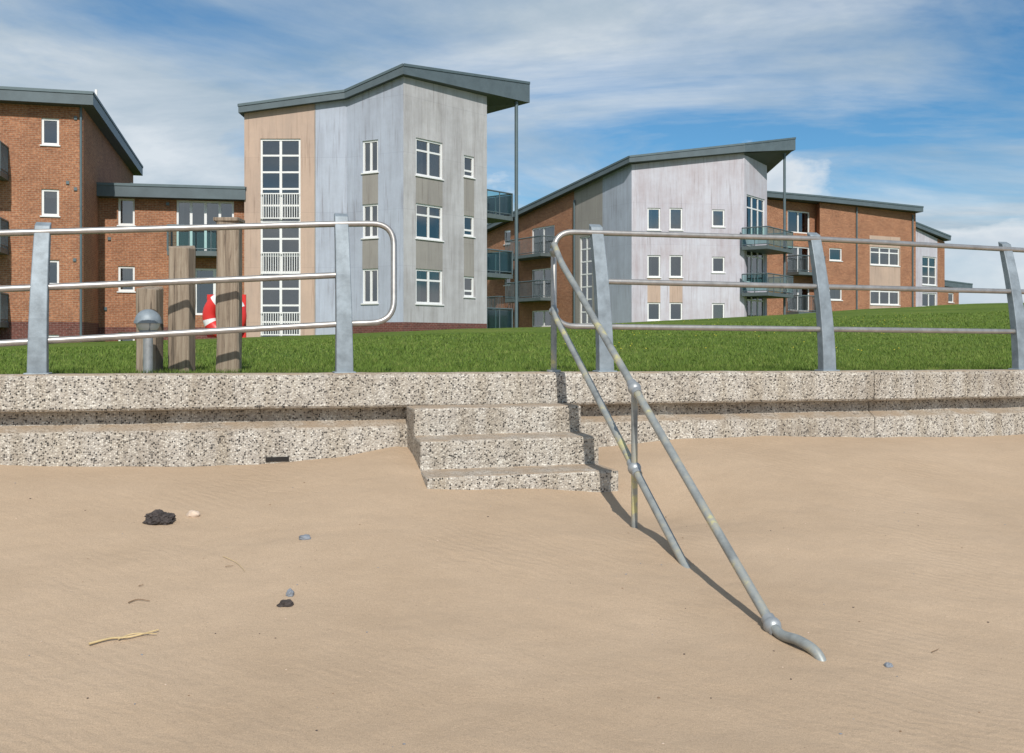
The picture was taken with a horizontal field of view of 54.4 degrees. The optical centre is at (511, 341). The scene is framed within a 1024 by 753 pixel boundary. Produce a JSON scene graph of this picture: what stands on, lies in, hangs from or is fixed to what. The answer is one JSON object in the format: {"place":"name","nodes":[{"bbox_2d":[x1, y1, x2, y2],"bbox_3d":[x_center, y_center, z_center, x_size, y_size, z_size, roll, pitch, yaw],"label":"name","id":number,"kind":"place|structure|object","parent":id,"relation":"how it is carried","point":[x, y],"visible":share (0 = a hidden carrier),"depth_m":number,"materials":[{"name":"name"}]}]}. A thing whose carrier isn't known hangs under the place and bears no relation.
{"place":"outdoors","nodes":[
{"label":"outdoors","id":0,"kind":"place"},
{"bbox_2d":[0,434,1023,752],"bbox_3d":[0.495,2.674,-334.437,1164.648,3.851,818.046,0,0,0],"label":"sand beach","id":1,"kind":"structure","parent":0,"point":[520,620],"depth_m":4.73,"materials":[{"name":"beige sand"}]},
{"bbox_2d":[89,629,158,644],"bbox_3d":[-1.653,1.262,4.246,0.285,0.020,0.025,0,0,-32],"label":"dry reed","id":2,"kind":"object","parent":1,"relation":"on","point":[97,641],"visible":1,"depth_m":4.23,"materials":[{"name":"beige plant"}]},
{"bbox_2d":[118,633,156,639],"bbox_3d":[-1.608,1.261,4.270,0.158,0.012,0.037,0,0,-26],"label":"dry reed","id":3,"kind":"object","parent":1,"relation":"on","point":[135,633],"visible":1,"depth_m":4.28,"materials":[{"name":"beige plant"}]},
{"bbox_2d":[142,509,175,524],"bbox_3d":[-2.025,1.021,5.717,0.178,0.111,0.142,0,0,0],"label":"dark rock","id":4,"kind":"object","parent":1,"relation":"on","point":[158,517],"visible":0.92,"depth_m":5.68,"materials":[{"name":"black stone"}]},
{"bbox_2d":[186,510,199,517],"bbox_3d":[-1.867,1.016,5.829,0.089,0.055,0.061,0,0,0],"label":"pale stone","id":5,"kind":"object","parent":1,"relation":"on","point":[192,513],"visible":1,"depth_m":5.81,"materials":[{"name":"beige stone"}]},
{"bbox_2d":[276,599,293,606],"bbox_3d":[-1.059,1.230,4.649,0.076,0.049,0.048,0,0,0],"label":"dark pebble","id":6,"kind":"object","parent":1,"relation":"on","point":[286,603],"visible":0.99,"depth_m":4.63,"materials":[{"name":"grey stone"}]},
{"bbox_2d":[286,588,293,596],"bbox_3d":[-1.065,1.213,4.775,0.040,0.056,0.041,0,0,0],"label":"slate stone","id":7,"kind":"object","parent":1,"relation":"on","point":[290,592],"visible":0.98,"depth_m":4.76,"materials":[{"name":"grey stone"}]},
{"bbox_2d":[299,534,310,539],"bbox_3d":[-1.145,1.087,5.506,0.072,0.036,0.053,0,0,0],"label":"slate stone","id":8,"kind":"object","parent":1,"relation":"on","point":[305,537],"visible":1,"depth_m":5.49,"materials":[{"name":"grey stone"}]},
{"bbox_2d":[0,369,1023,466],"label":"sea wall","id":9,"kind":"structure","parent":1,"relation":"on","point":[137,419],"depth_m":7.27,"materials":[{"name":"concrete"}]},
{"bbox_2d":[0,213,396,374],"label":"seafront railing","id":10,"kind":"object","parent":9,"relation":"on","point":[38,341],"visible":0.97,"depth_m":7.04,"materials":[{"name":"silver metal"}]},
{"bbox_2d":[266,456,288,461],"bbox_3d":[-1.652,0.829,7.005,0.160,0.030,0.036,0,0,-16],"label":"drain outlet","id":11,"kind":"object","parent":9,"relation":"attached to","point":[269,459],"visible":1,"depth_m":6.99,"materials":[{"name":"black metal"}]},
{"bbox_2d":[547,242,825,660],"bbox_3d":[0.802,0.351,5.993,0.127,2.240,3.765,0,0,-16],"label":"step handrail","id":12,"kind":"object","parent":9,"relation":"on","point":[771,622],"visible":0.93,"depth_m":5.97,"materials":[{"name":"metal"}]},
{"bbox_2d":[551,224,1023,371],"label":"seafront railing","id":13,"kind":"object","parent":9,"relation":"on","point":[825,329],"visible":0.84,"depth_m":8.38,"materials":[{"name":"silver metal"}]},
{"bbox_2d":[407,403,617,491],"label":"concrete steps","id":14,"kind":"structure","parent":1,"relation":"on","point":[504,446],"depth_m":6.91,"materials":[{"name":"beige concrete"}]},
{"bbox_2d":[16,482,1014,746],"bbox_3d":[0.001,1.182,4.736,6.344,0.605,3.641,0,0,0],"label":"shell grit","id":15,"kind":"object","parent":1,"relation":"on","point":[622,588],"visible":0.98,"depth_m":4.40,"materials":[{"name":"stone"}]},
{"bbox_2d":[884,662,892,667],"bbox_3d":[1.587,1.365,4.191,0.040,0.024,0.030,0,0,0],"label":"pale pebble","id":16,"kind":"object","parent":1,"relation":"on","point":[888,665],"visible":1,"depth_m":4.18,"materials":[{"name":"stone"}]},
{"bbox_2d":[0,303,1023,373],"bbox_3d":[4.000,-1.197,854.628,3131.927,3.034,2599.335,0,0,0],"label":"grass lawn","id":17,"kind":"structure","parent":0,"point":[967,308],"depth_m":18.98,"materials":[{"name":"green plant"}]},
{"bbox_2d":[0,86,142,342],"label":"brick apartment block","id":18,"kind":"structure","parent":17,"relation":"on","point":[62,152],"depth_m":38.79,"materials":[{"name":"orange brick"}]},
{"bbox_2d":[40,118,60,336],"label":"front windows","id":19,"kind":"structure","parent":18,"relation":"in","point":[50,127],"depth_m":38.89,"materials":[{"name":"white plastic"}]},
{"bbox_2d":[134,309,161,372],"bbox_3d":[-2.687,0.032,7.350,0.200,0.536,0.200,0,0,0],"label":"bollard lamp","id":20,"kind":"object","parent":17,"relation":"on","point":[147,320],"visible":0.94,"depth_m":7.32,"materials":[{"name":"metal"}]},
{"bbox_2d":[136,286,163,372],"bbox_3d":[-2.821,-0.016,7.749,0.170,0.832,0.173,0,0,4],"label":"timber post","id":21,"kind":"object","parent":17,"relation":"on","point":[149,297],"visible":0.57,"depth_m":7.67,"materials":[{"name":"beige wood"}]},
{"bbox_2d":[96,182,246,341],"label":"brick link block","id":22,"kind":"structure","parent":17,"relation":"on","point":[133,256],"depth_m":43.04,"materials":[{"name":"orange brick"}]},
{"bbox_2d":[117,198,233,340],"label":"front windows","id":23,"kind":"structure","parent":22,"relation":"in","point":[188,212],"depth_m":43.77,"materials":[{"name":"white plastic"}]},
{"bbox_2d":[168,246,195,371],"bbox_3d":[-2.569,-0.175,7.750,0.171,1.150,0.173,0,0,4],"label":"timber post","id":24,"kind":"object","parent":17,"relation":"on","point":[181,307],"visible":0.74,"depth_m":7.67,"materials":[{"name":"beige wood"}]},
{"bbox_2d":[213,217,244,372],"bbox_3d":[-2.214,-0.280,7.800,0.197,1.359,0.199,0,0,0],"label":"timber post","id":25,"kind":"object","parent":17,"relation":"on","point":[229,303],"visible":0.84,"depth_m":7.71,"materials":[{"name":"beige wood"}]},
{"bbox_2d":[202,294,246,337],"bbox_3d":[-2.656,-0.041,9.252,0.410,0.883,0.205,0,0,0],"label":"life ring","id":26,"kind":"object","parent":25,"relation":"attached to","point":[209,315],"visible":0.27,"depth_m":9.16,"materials":[{"name":"red plastic"}]},
{"bbox_2d":[238,63,529,336],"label":"grey apartment block","id":27,"kind":"structure","parent":17,"relation":"on","point":[400,150],"depth_m":43.40,"materials":[{"name":"white wood"}]},
{"bbox_2d":[261,139,300,336],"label":"stair front windows","id":28,"kind":"structure","parent":27,"relation":"in","point":[280,158],"depth_m":44.30,"materials":[{"name":"white plastic"}]},
{"bbox_2d":[361,140,378,304],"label":"angled front windows","id":29,"kind":"structure","parent":27,"relation":"in","point":[370,148],"depth_m":43.04,"materials":[{"name":"white plastic"}]},
{"bbox_2d":[415,138,475,305],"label":"sea front windows","id":30,"kind":"structure","parent":27,"relation":"in","point":[428,153],"depth_m":43.76,"materials":[{"name":"white plastic"}]},
{"bbox_2d":[487,137,795,327],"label":"pale apartment block","id":31,"kind":"structure","parent":17,"relation":"on","point":[718,189],"depth_m":58.48,"materials":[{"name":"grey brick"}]},
{"bbox_2d":[503,225,591,326],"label":"side front windows","id":32,"kind":"structure","parent":31,"relation":"in","point":[545,274],"depth_m":65.63,"materials":[{"name":"white plastic"}]},
{"bbox_2d":[647,208,725,320],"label":"sea front windows","id":33,"kind":"structure","parent":31,"relation":"in","point":[653,214],"depth_m":58.60,"materials":[{"name":"white plastic"}]},
{"bbox_2d":[747,195,763,316],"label":"end front windows","id":34,"kind":"structure","parent":31,"relation":"in","point":[750,208],"depth_m":60.98,"materials":[{"name":"white plastic"}]},
{"bbox_2d":[565,315,905,350],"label":"dandelion flowers","id":35,"kind":"object","parent":17,"relation":"on","point":[755,331],"visible":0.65,"depth_m":19.48,"materials":[{"name":"plant"}]},
{"bbox_2d":[767,191,950,314],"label":"brick terrace block","id":36,"kind":"structure","parent":17,"relation":"on","point":[852,263],"depth_m":69.31,"materials":[{"name":"orange brick"}]},
{"bbox_2d":[788,210,808,309],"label":"windows","id":37,"kind":"structure","parent":36,"relation":"in","point":[795,218],"depth_m":68.41,"materials":[{"name":"white plastic"}]},
{"bbox_2d":[829,247,900,305],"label":"windows","id":38,"kind":"structure","parent":36,"relation":"in","point":[879,256],"depth_m":70.98,"materials":[{"name":"white plastic"}]},
{"bbox_2d":[922,256,935,305],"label":"stepped end windows","id":39,"kind":"structure","parent":36,"relation":"in","point":[927,262],"depth_m":75.61,"materials":[{"name":"white plastic"}]},
{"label":"rear walls","id":40,"kind":"object","parent":17,"relation":"on","visible":0},
{"bbox_2d":[945,292,958,304],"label":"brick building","id":41,"kind":"structure","parent":40,"relation":"attached to","point":[955,298],"depth_m":85.41,"materials":[{"name":"orange brick"}]},
{"bbox_2d":[945,280,972,287],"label":"roof","id":42,"kind":"structure","parent":40,"relation":"on","point":[953,284],"depth_m":85.28,"materials":[{"name":"grey metal"}]},
{"bbox_2d":[0,0,1023,303],"label":"sky","id":43,"kind":"structure","parent":0,"point":[910,102],"materials":[{"name":"blue"}]}
]}

